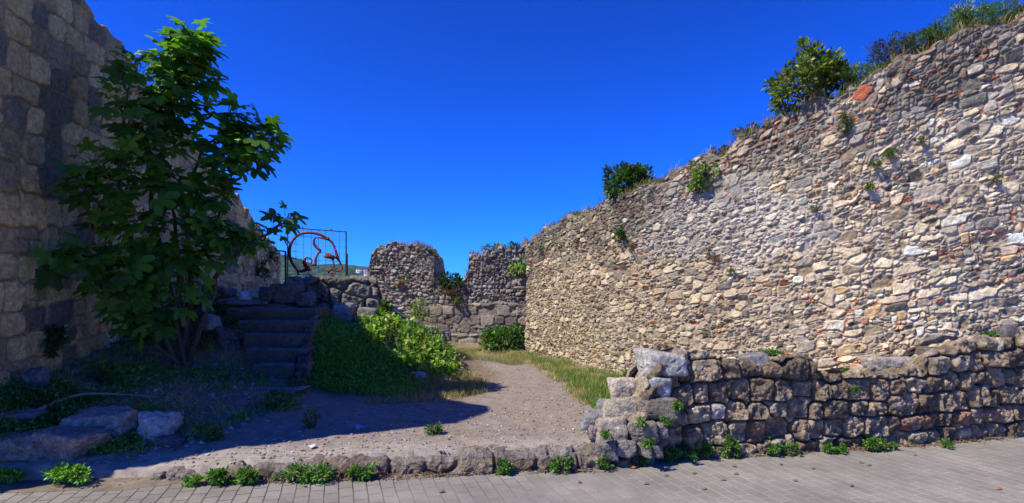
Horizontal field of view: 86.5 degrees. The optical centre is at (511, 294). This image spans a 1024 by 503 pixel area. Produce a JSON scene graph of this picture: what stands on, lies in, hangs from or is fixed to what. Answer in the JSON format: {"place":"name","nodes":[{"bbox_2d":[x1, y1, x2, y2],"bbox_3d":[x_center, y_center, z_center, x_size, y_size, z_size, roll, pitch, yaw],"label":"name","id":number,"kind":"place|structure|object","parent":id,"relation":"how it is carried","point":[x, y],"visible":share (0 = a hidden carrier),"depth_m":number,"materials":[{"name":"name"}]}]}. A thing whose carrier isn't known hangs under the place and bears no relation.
{"place":"outdoors","nodes":[
{"label":"outdoors","id":0,"kind":"place"},
{"bbox_2d":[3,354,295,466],"bbox_3d":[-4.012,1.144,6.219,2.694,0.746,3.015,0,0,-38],"label":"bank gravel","id":1,"kind":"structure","parent":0,"point":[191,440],"depth_m":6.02,"materials":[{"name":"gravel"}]},
{"bbox_2d":[0,295,623,480],"bbox_3d":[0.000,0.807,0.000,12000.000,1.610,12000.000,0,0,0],"label":"ground","id":2,"kind":"structure","parent":0,"point":[340,407],"depth_m":6.07,"materials":[{"name":"soil"}]},
{"bbox_2d":[0,408,46,427],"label":"boulder","id":3,"kind":"object","parent":2,"relation":"on","point":[31,413],"visible":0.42,"depth_m":5.10,"materials":[{"name":"stone"}]},
{"bbox_2d":[9,392,158,429],"bbox_3d":[-4.373,1.141,5.573,0.314,0.222,1.292,0,0,32],"label":"fallen branch","id":4,"kind":"object","parent":3,"relation":"on","point":[76,395],"visible":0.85,"depth_m":5.73,"materials":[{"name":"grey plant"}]},
{"bbox_2d":[0,425,69,461],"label":"boulder","id":5,"kind":"object","parent":2,"relation":"on","point":[26,442],"visible":0.58,"depth_m":4.72,"materials":[{"name":"stone"}]},
{"bbox_2d":[21,366,50,391],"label":"boulder","id":6,"kind":"object","parent":2,"relation":"on","point":[37,375],"visible":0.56,"depth_m":5.63,"materials":[{"name":"stone"}]},
{"bbox_2d":[21,385,71,408],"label":"weed","id":7,"kind":"object","parent":2,"relation":"on","point":[53,392],"visible":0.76,"depth_m":5.40,"materials":[{"name":"green plant"}]},
{"bbox_2d":[0,372,101,436],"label":"bank edge weeds","id":8,"kind":"object","parent":2,"relation":"on","point":[10,393],"visible":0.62,"depth_m":5.39,"materials":[{"name":"green plant"}]},
{"bbox_2d":[31,426,112,460],"bbox_3d":[-3.968,1.360,4.935,0.578,0.324,0.466,0,0,15],"label":"boulder","id":9,"kind":"object","parent":2,"relation":"on","point":[70,443],"visible":0.77,"depth_m":4.77,"materials":[{"name":"stone"}]},
{"bbox_2d":[59,405,138,438],"bbox_3d":[-3.940,1.277,5.257,0.694,0.347,0.462,0,0,0],"label":"boulder","id":10,"kind":"object","parent":2,"relation":"on","point":[118,419],"visible":0.45,"depth_m":5.15,"materials":[{"name":"stone"}]},
{"bbox_2d":[79,363,124,385],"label":"weed","id":11,"kind":"object","parent":2,"relation":"on","point":[103,376],"visible":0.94,"depth_m":6.19,"materials":[{"name":"green plant"}]},
{"bbox_2d":[0,0,280,391],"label":"block stone wall","id":12,"kind":"structure","parent":2,"relation":"on","point":[55,55],"depth_m":6.26,"materials":[{"name":"stone"}]},
{"bbox_2d":[39,323,70,358],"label":"wall plant","id":13,"kind":"object","parent":12,"relation":"attached to","point":[55,339],"depth_m":6.16,"materials":[{"name":"green plant"}]},
{"bbox_2d":[255,256,272,288],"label":"wall plant","id":14,"kind":"object","parent":12,"relation":"attached to","point":[260,269],"depth_m":15.83,"materials":[{"name":"green plant"}]},
{"bbox_2d":[0,336,305,459],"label":"bank weeds","id":15,"kind":"object","parent":2,"relation":"on","point":[147,407],"visible":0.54,"depth_m":6.36,"materials":[{"name":"green plant"}]},
{"bbox_2d":[0,335,306,454],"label":"bank grass","id":16,"kind":"structure","parent":2,"relation":"on","point":[153,399],"depth_m":6.14,"materials":[{"name":"plant"}]},
{"bbox_2d":[136,410,183,443],"bbox_3d":[-3.454,1.342,5.333,0.387,0.414,0.366,0,0,-28],"label":"boulder","id":17,"kind":"object","parent":2,"relation":"on","point":[154,424],"visible":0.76,"depth_m":5.22,"materials":[{"name":"stone"}]},
{"bbox_2d":[28,14,308,367],"bbox_3d":[-4.097,-1.214,6.737,2.825,4.540,1.521,0,0,-38],"label":"fig tree","id":18,"kind":"object","parent":2,"relation":"on","point":[128,290],"visible":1,"depth_m":6.64,"materials":[{"name":"green plant"}]},
{"bbox_2d":[153,434,190,446],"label":"boulder","id":19,"kind":"object","parent":2,"relation":"on","point":[171,440],"visible":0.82,"depth_m":5.13,"materials":[{"name":"stone"}]},
{"bbox_2d":[185,292,216,301],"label":"terrace stone","id":20,"kind":"object","parent":2,"relation":"on","point":[197,297],"visible":0.14,"depth_m":9.05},
{"bbox_2d":[200,424,224,442],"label":"weed","id":21,"kind":"object","parent":2,"relation":"on","point":[213,435],"visible":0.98,"depth_m":5.25,"materials":[{"name":"green plant"}]},
{"bbox_2d":[216,286,236,299],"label":"terrace stone","id":22,"kind":"object","parent":2,"relation":"on","point":[224,292],"visible":0.84,"depth_m":9.08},
{"bbox_2d":[212,326,244,350],"bbox_3d":[-4.194,0.665,8.097,0.468,0.420,0.460,0,0,-31],"label":"boulder","id":23,"kind":"object","parent":2,"relation":"on","point":[221,335],"visible":0.59,"depth_m":7.93,"materials":[{"name":"stone"}]},
{"bbox_2d":[203,314,222,330],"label":"boulder","id":24,"kind":"object","parent":23,"relation":"on","point":[212,321],"visible":0.82,"depth_m":7.90,"materials":[{"name":"stone"}]},
{"bbox_2d":[228,323,253,349],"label":"weed","id":25,"kind":"object","parent":2,"relation":"on","point":[242,339],"visible":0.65,"depth_m":7.96,"materials":[{"name":"green plant"}]},
{"bbox_2d":[223,298,270,305],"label":"terrace stone","id":26,"kind":"object","parent":2,"relation":"on","point":[249,302],"visible":0.69,"depth_m":9.02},
{"bbox_2d":[259,286,271,300],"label":"terrace stone","id":27,"kind":"object","parent":26,"relation":"on","point":[265,293],"visible":0.67,"depth_m":9.05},
{"bbox_2d":[246,388,296,410],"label":"weed","id":28,"kind":"object","parent":2,"relation":"on","point":[276,392],"visible":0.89,"depth_m":6.18,"materials":[{"name":"green plant"}]},
{"bbox_2d":[226,307,327,385],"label":"stone steps","id":29,"kind":"structure","parent":2,"relation":"on","point":[278,342],"depth_m":7.90,"materials":[{"name":"stone"}]},
{"bbox_2d":[257,385,309,394],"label":"stone slab","id":30,"kind":"structure","parent":2,"relation":"on","point":[295,389],"depth_m":6.86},
{"bbox_2d":[269,283,304,303],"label":"terrace stone","id":31,"kind":"object","parent":2,"relation":"on","point":[284,293],"visible":0.91,"depth_m":9.06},
{"bbox_2d":[283,276,313,291],"bbox_3d":[-3.855,-0.031,10.095,0.868,0.652,0.810,0,0,12],"label":"rubble stump","id":32,"kind":"object","parent":2,"relation":"on","point":[298,280],"visible":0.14,"depth_m":9.81,"materials":[{"name":"stone"}]},
{"bbox_2d":[282,376,314,394],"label":"weed","id":33,"kind":"object","parent":2,"relation":"on","point":[296,384],"visible":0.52,"depth_m":6.99,"materials":[{"name":"green plant"}]},
{"bbox_2d":[295,291,315,306],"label":"terrace stone","id":34,"kind":"object","parent":2,"relation":"on","point":[306,299],"visible":1,"depth_m":9.06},
{"bbox_2d":[300,406,321,428],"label":"weed","id":35,"kind":"object","parent":2,"relation":"on","point":[311,424],"visible":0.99,"depth_m":5.67,"materials":[{"name":"green plant"}]},
{"bbox_2d":[287,227,347,280],"bbox_3d":[-4.111,-0.590,11.491,1.284,1.680,0.050,0,0,0],"label":"wire panel","id":36,"kind":"object","parent":2,"relation":"on","point":[327,256],"visible":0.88,"depth_m":11.47,"materials":[{"name":"metal"}]},
{"bbox_2d":[332,302,355,320],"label":"boulder","id":37,"kind":"object","parent":2,"relation":"on","point":[345,311],"visible":0.68,"depth_m":9.28,"materials":[{"name":"stone"}]},
{"bbox_2d":[304,275,429,327],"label":"retaining wall","id":38,"kind":"structure","parent":2,"relation":"on","point":[358,291],"depth_m":9.83,"materials":[{"name":"stone"}]},
{"bbox_2d":[356,307,377,322],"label":"boulder","id":39,"kind":"object","parent":2,"relation":"on","point":[372,311],"visible":0.59,"depth_m":9.33,"materials":[{"name":"stone"}]},
{"bbox_2d":[306,313,429,397],"bbox_3d":[-2.272,0.862,8.196,2.133,1.205,2.096,0,0,0],"label":"ground cover","id":40,"kind":"object","parent":2,"relation":"on","point":[367,374],"visible":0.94,"depth_m":7.97,"materials":[{"name":"green plant"}]},
{"bbox_2d":[376,298,394,321],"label":"plant","id":41,"kind":"object","parent":2,"relation":"on","point":[384,304],"visible":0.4,"depth_m":9.84,"materials":[{"name":"green plant"}]},
{"bbox_2d":[352,305,465,377],"bbox_3d":[-1.727,0.808,11.240,1.870,1.160,5.752,0,0,0],"label":"bramble bush","id":42,"kind":"object","parent":2,"relation":"on","point":[415,337],"visible":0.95,"depth_m":8.98,"materials":[{"name":"green plant"}]},
{"bbox_2d":[402,298,431,320],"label":"weed","id":43,"kind":"object","parent":2,"relation":"on","point":[420,316],"visible":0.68,"depth_m":10.54,"materials":[{"name":"green plant"}]},
{"bbox_2d":[361,366,493,403],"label":"dry mound grass","id":44,"kind":"structure","parent":2,"relation":"on","point":[475,381],"depth_m":8.11,"materials":[{"name":"plant"}]},
{"bbox_2d":[424,420,444,435],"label":"weed","id":45,"kind":"object","parent":2,"relation":"on","point":[432,430],"visible":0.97,"depth_m":5.53,"materials":[{"name":"green plant"}]},
{"bbox_2d":[367,240,528,342],"bbox_3d":[-1.427,-0.121,15.217,5.506,3.042,1.957,0,0,7],"label":"ruined rampart","id":46,"kind":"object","parent":2,"relation":"on","point":[489,296],"visible":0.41,"depth_m":15.07,"materials":[{"name":"stone"}]},
{"bbox_2d":[435,271,465,290],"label":"bush","id":47,"kind":"object","parent":46,"relation":"on","point":[450,283],"visible":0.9,"depth_m":15.15,"materials":[{"name":"green plant"}]},
{"bbox_2d":[388,237,529,282],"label":"rampart top grass","id":48,"kind":"structure","parent":46,"relation":"on","point":[434,253],"depth_m":15.43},
{"bbox_2d":[508,254,526,277],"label":"creeper","id":49,"kind":"object","parent":46,"relation":"attached to","point":[522,273],"visible":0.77,"depth_m":14.71,"materials":[{"name":"green plant"}]},
{"bbox_2d":[478,321,525,352],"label":"bush","id":50,"kind":"object","parent":2,"relation":"on","point":[492,338],"visible":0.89,"depth_m":13.16,"materials":[{"name":"green plant"}]},
{"bbox_2d":[527,350,621,408],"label":"verge grass","id":51,"kind":"structure","parent":2,"relation":"on","point":[593,396],"depth_m":8.82,"materials":[{"name":"plant"}]},
{"bbox_2d":[595,440,618,461],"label":"loose stone","id":52,"kind":"object","parent":2,"relation":"on","point":[608,448],"visible":0.8,"depth_m":4.97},
{"bbox_2d":[594,416,627,445],"bbox_3d":[0.939,1.292,5.154,0.344,0.295,0.256,0,0,0],"label":"loose stone","id":53,"kind":"object","parent":52,"relation":"on","point":[617,427],"visible":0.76,"depth_m":5.05,"materials":[{"name":"stone"}]},
{"bbox_2d":[587,425,597,439],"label":"loose stone","id":54,"kind":"object","parent":53,"relation":"on","point":[592,431],"visible":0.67,"depth_m":5.09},
{"bbox_2d":[579,410,602,430],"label":"loose stone","id":55,"kind":"object","parent":54,"relation":"on","point":[590,417],"visible":0.58,"depth_m":5.20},
{"bbox_2d":[602,396,637,421],"bbox_3d":[1.043,1.117,5.274,0.384,0.283,0.301,0,0,0],"label":"loose stone","id":56,"kind":"object","parent":53,"relation":"on","point":[626,407],"visible":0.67,"depth_m":5.17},
{"bbox_2d":[607,377,634,397],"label":"loose stone","id":57,"kind":"object","parent":56,"relation":"on","point":[620,386],"visible":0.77,"depth_m":5.35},
{"bbox_2d":[636,442,652,458],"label":"loose stone","id":58,"kind":"object","parent":2,"relation":"on","point":[641,451],"visible":0.51,"depth_m":5.00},
{"bbox_2d":[627,420,658,442],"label":"loose stone","id":59,"kind":"object","parent":58,"relation":"on","point":[640,433],"visible":0.69,"depth_m":5.03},
{"bbox_2d":[636,396,680,419],"bbox_3d":[1.385,1.085,5.211,0.406,0.225,0.261,0,0,0],"label":"loose stone","id":60,"kind":"object","parent":59,"relation":"on","point":[653,408],"visible":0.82,"depth_m":5.10,"materials":[{"name":"stone"}]},
{"bbox_2d":[641,376,671,396],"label":"loose stone","id":61,"kind":"object","parent":60,"relation":"on","point":[664,389],"visible":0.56,"depth_m":5.16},
{"bbox_2d":[524,10,1023,371],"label":"rubble stone wall","id":62,"kind":"structure","parent":2,"relation":"on","point":[922,242],"depth_m":7.46,"materials":[{"name":"stone"}]},
{"bbox_2d":[613,225,626,241],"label":"wall plant","id":63,"kind":"object","parent":62,"relation":"attached to","point":[619,233],"depth_m":9.46,"materials":[{"name":"green plant"}]},
{"bbox_2d":[600,160,654,199],"bbox_3d":[2.108,-2.062,9.869,1.038,0.792,0.892,0,0,24],"label":"bush","id":64,"kind":"object","parent":62,"relation":"on","point":[628,174],"visible":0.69,"depth_m":9.68,"materials":[{"name":"green plant"}]},
{"bbox_2d":[686,178,709,194],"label":"wall plant","id":65,"kind":"object","parent":62,"relation":"attached to","point":[694,186],"depth_m":8.43,"materials":[{"name":"green plant"}]},
{"bbox_2d":[688,159,719,185],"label":"wall plant","id":66,"kind":"object","parent":62,"relation":"attached to","point":[702,173],"depth_m":8.35,"materials":[{"name":"green plant"}]},
{"bbox_2d":[729,120,760,142],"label":"bush","id":67,"kind":"object","parent":62,"relation":"on","point":[734,131],"visible":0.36,"depth_m":8.33,"materials":[{"name":"green plant"}]},
{"bbox_2d":[534,0,1023,235],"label":"wall top grass","id":68,"kind":"structure","parent":62,"relation":"on","point":[842,94],"depth_m":7.38,"materials":[{"name":"plant"}]},
{"bbox_2d":[949,0,980,27],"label":"bush","id":69,"kind":"object","parent":68,"relation":"on","point":[955,5],"visible":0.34,"depth_m":7.21,"materials":[{"name":"green plant"}]},
{"bbox_2d":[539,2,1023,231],"bbox_3d":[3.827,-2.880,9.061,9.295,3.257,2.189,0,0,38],"label":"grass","id":70,"kind":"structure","parent":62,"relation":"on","point":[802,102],"depth_m":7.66,"materials":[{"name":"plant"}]},
{"bbox_2d":[761,36,859,116],"bbox_3d":[4.366,-3.140,7.885,1.374,1.235,1.143,0,0,0],"label":"bush","id":71,"kind":"object","parent":62,"relation":"on","point":[812,75],"visible":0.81,"depth_m":7.70,"materials":[{"name":"green plant"}]},
{"bbox_2d":[836,112,854,128],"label":"wall plant","id":72,"kind":"object","parent":62,"relation":"attached to","point":[845,118],"depth_m":7.30,"materials":[{"name":"green plant"}]},
{"bbox_2d":[835,61,886,86],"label":"bush","id":73,"kind":"object","parent":62,"relation":"on","point":[853,73],"visible":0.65,"depth_m":7.54,"materials":[{"name":"green plant"}]},
{"bbox_2d":[861,30,944,68],"bbox_3d":[5.308,-3.319,7.447,0.990,0.507,0.753,0,0,0],"label":"bush","id":74,"kind":"object","parent":62,"relation":"on","point":[894,49],"visible":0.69,"depth_m":7.41,"materials":[{"name":"green plant"}]},
{"bbox_2d":[899,21,952,51],"bbox_3d":[5.601,-3.425,7.344,0.654,0.426,0.610,0,0,0],"label":"bush","id":75,"kind":"object","parent":62,"relation":"on","point":[927,33],"visible":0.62,"depth_m":7.19,"materials":[{"name":"green plant"}]},
{"bbox_2d":[927,0,1023,34],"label":"bush","id":76,"kind":"object","parent":62,"relation":"on","point":[965,13],"visible":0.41,"depth_m":7.02,"materials":[{"name":"green plant"}]},
{"bbox_2d":[280,255,367,283],"bbox_3d":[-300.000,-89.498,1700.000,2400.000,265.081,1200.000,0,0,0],"label":"hills","id":77,"kind":"structure","parent":0,"point":[292,271],"depth_m":1540.83,"materials":[{"name":"plant"}]},
{"bbox_2d":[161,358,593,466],"bbox_3d":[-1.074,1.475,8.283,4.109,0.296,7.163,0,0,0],"label":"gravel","id":78,"kind":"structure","parent":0,"point":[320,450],"depth_m":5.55,"materials":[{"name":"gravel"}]},
{"bbox_2d":[443,346,542,364],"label":"grass","id":79,"kind":"structure","parent":0,"point":[515,359],"depth_m":11.72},
{"bbox_2d":[0,436,1023,502],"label":"street","id":80,"kind":"structure","parent":0,"point":[969,472],"depth_m":4.55,"materials":[{"name":"stone"}]},
{"bbox_2d":[179,473,204,487],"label":"weed","id":81,"kind":"object","parent":80,"relation":"on","point":[195,481],"visible":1,"depth_m":4.53,"materials":[{"name":"green plant"}]},
{"bbox_2d":[204,465,236,486],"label":"weed","id":82,"kind":"object","parent":80,"relation":"on","point":[217,476],"visible":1,"depth_m":4.55,"materials":[{"name":"green plant"}]},
{"bbox_2d":[233,465,259,485],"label":"weed","id":83,"kind":"object","parent":80,"relation":"on","point":[250,478],"visible":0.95,"depth_m":4.56,"materials":[{"name":"green plant"}]},
{"bbox_2d":[269,459,338,485],"bbox_3d":[-1.775,1.542,4.661,0.610,0.263,0.316,0,0,0],"label":"weed","id":84,"kind":"object","parent":80,"relation":"on","point":[318,476],"visible":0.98,"depth_m":4.62,"materials":[{"name":"green plant"}]},
{"bbox_2d":[344,460,376,481],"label":"weed","id":85,"kind":"object","parent":80,"relation":"on","point":[361,474],"visible":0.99,"depth_m":4.68,"materials":[{"name":"green plant"}]},
{"bbox_2d":[149,442,604,480],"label":"stone kerb","id":86,"kind":"structure","parent":80,"relation":"on","point":[478,460],"depth_m":4.83,"materials":[{"name":"stone"}]},
{"bbox_2d":[495,457,514,475],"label":"weed","id":87,"kind":"object","parent":80,"relation":"on","point":[504,469],"visible":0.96,"depth_m":4.81,"materials":[{"name":"green plant"}]},
{"bbox_2d":[0,436,1010,486],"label":"plant litter","id":88,"kind":"object","parent":80,"relation":"on","point":[756,454],"visible":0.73,"depth_m":5.09,"materials":[{"name":"plant"}]},
{"bbox_2d":[0,436,1021,492],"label":"soil","id":89,"kind":"structure","parent":80,"relation":"on","point":[94,484],"depth_m":4.57,"materials":[{"name":"soil"}]},
{"bbox_2d":[0,466,26,484],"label":"weed","id":90,"kind":"object","parent":89,"relation":"on","point":[8,475],"visible":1,"depth_m":4.51,"materials":[{"name":"green plant"}]},
{"bbox_2d":[39,461,93,485],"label":"weed","id":91,"kind":"object","parent":89,"relation":"on","point":[73,473],"visible":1,"depth_m":4.50,"materials":[{"name":"green plant"}]},
{"bbox_2d":[548,454,575,473],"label":"weed","id":92,"kind":"object","parent":80,"relation":"on","point":[557,468],"visible":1,"depth_m":4.86,"materials":[{"name":"green plant"}]},
{"bbox_2d":[595,453,614,471],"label":"weed","id":93,"kind":"object","parent":80,"relation":"on","point":[604,463],"visible":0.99,"depth_m":4.92,"materials":[{"name":"green plant"}]},
{"bbox_2d":[659,446,681,462],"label":"weed","id":94,"kind":"object","parent":80,"relation":"on","point":[672,456],"visible":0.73,"depth_m":5.17,"materials":[{"name":"green plant"}]},
{"bbox_2d":[678,442,700,460],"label":"weed","id":95,"kind":"object","parent":80,"relation":"on","point":[691,455],"visible":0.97,"depth_m":5.24,"materials":[{"name":"green plant"}]},
{"bbox_2d":[699,440,714,458],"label":"weed","id":96,"kind":"object","parent":80,"relation":"on","point":[707,449],"visible":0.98,"depth_m":5.27,"materials":[{"name":"green plant"}]},
{"bbox_2d":[719,434,742,457],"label":"weed","id":97,"kind":"object","parent":80,"relation":"on","point":[728,452],"visible":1,"depth_m":5.30,"materials":[{"name":"green plant"}]},
{"bbox_2d":[765,440,783,456],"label":"weed","id":98,"kind":"object","parent":80,"relation":"on","point":[774,450],"visible":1,"depth_m":5.36,"materials":[{"name":"green plant"}]},
{"bbox_2d":[783,441,802,456],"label":"weed","id":99,"kind":"object","parent":80,"relation":"on","point":[790,452],"visible":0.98,"depth_m":5.39,"materials":[{"name":"green plant"}]},
{"bbox_2d":[612,330,1023,466],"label":"stone wall","id":100,"kind":"structure","parent":80,"relation":"on","point":[951,388],"depth_m":5.61,"materials":[{"name":"stone"}]},
{"bbox_2d":[616,439,636,457],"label":"loose stone","id":101,"kind":"object","parent":100,"relation":"on","point":[626,448],"visible":0.9,"depth_m":4.98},
{"bbox_2d":[641,436,655,449],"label":"weed","id":102,"kind":"object","parent":100,"relation":"attached to","point":[649,444],"visible":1,"depth_m":4.86,"materials":[{"name":"green plant"}]},
{"bbox_2d":[651,442,663,458],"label":"loose stone","id":103,"kind":"object","parent":100,"relation":"on","point":[657,450],"visible":0.48,"depth_m":5.02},
{"bbox_2d":[633,348,687,376],"bbox_3d":[1.484,0.692,5.396,0.498,0.296,0.366,0,0,0],"label":"loose stone","id":104,"kind":"object","parent":100,"relation":"on","point":[647,360],"visible":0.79,"depth_m":5.24,"materials":[{"name":"stone"}]},
{"bbox_2d":[655,420,668,438],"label":"loose stone","id":105,"kind":"object","parent":100,"relation":"on","point":[663,433],"visible":0.62,"depth_m":5.06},
{"bbox_2d":[738,351,769,374],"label":"loose stone","id":106,"kind":"object","parent":100,"relation":"on","point":[761,358],"visible":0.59,"depth_m":5.47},
{"bbox_2d":[757,347,788,356],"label":"weed","id":107,"kind":"object","parent":100,"relation":"on","point":[771,352],"visible":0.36,"depth_m":5.72,"materials":[{"name":"green plant"}]},
{"bbox_2d":[861,356,912,370],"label":"loose stone","id":108,"kind":"object","parent":100,"relation":"on","point":[880,363],"visible":0.48,"depth_m":6.08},
{"bbox_2d":[915,346,938,355],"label":"loose stone","id":109,"kind":"object","parent":100,"relation":"on","point":[919,350],"visible":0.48,"depth_m":6.00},
{"bbox_2d":[992,324,1019,347],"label":"loose stone","id":110,"kind":"object","parent":100,"relation":"on","point":[1010,330],"visible":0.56,"depth_m":6.18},
{"bbox_2d":[822,442,838,454],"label":"weed","id":111,"kind":"object","parent":80,"relation":"on","point":[830,449],"visible":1,"depth_m":5.45,"materials":[{"name":"green plant"}]},
{"bbox_2d":[862,435,881,451],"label":"weed","id":112,"kind":"object","parent":80,"relation":"on","point":[871,445],"visible":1,"depth_m":5.52,"materials":[{"name":"green plant"}]},
{"bbox_2d":[85,0,1022,281],"label":"sky","id":113,"kind":"structure","parent":0,"point":[457,127],"materials":[{"name":"blue"}]},
{"bbox_2d":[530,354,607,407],"bbox_3d":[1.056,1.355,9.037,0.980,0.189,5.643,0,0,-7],"label":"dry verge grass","id":114,"kind":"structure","parent":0,"point":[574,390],"depth_m":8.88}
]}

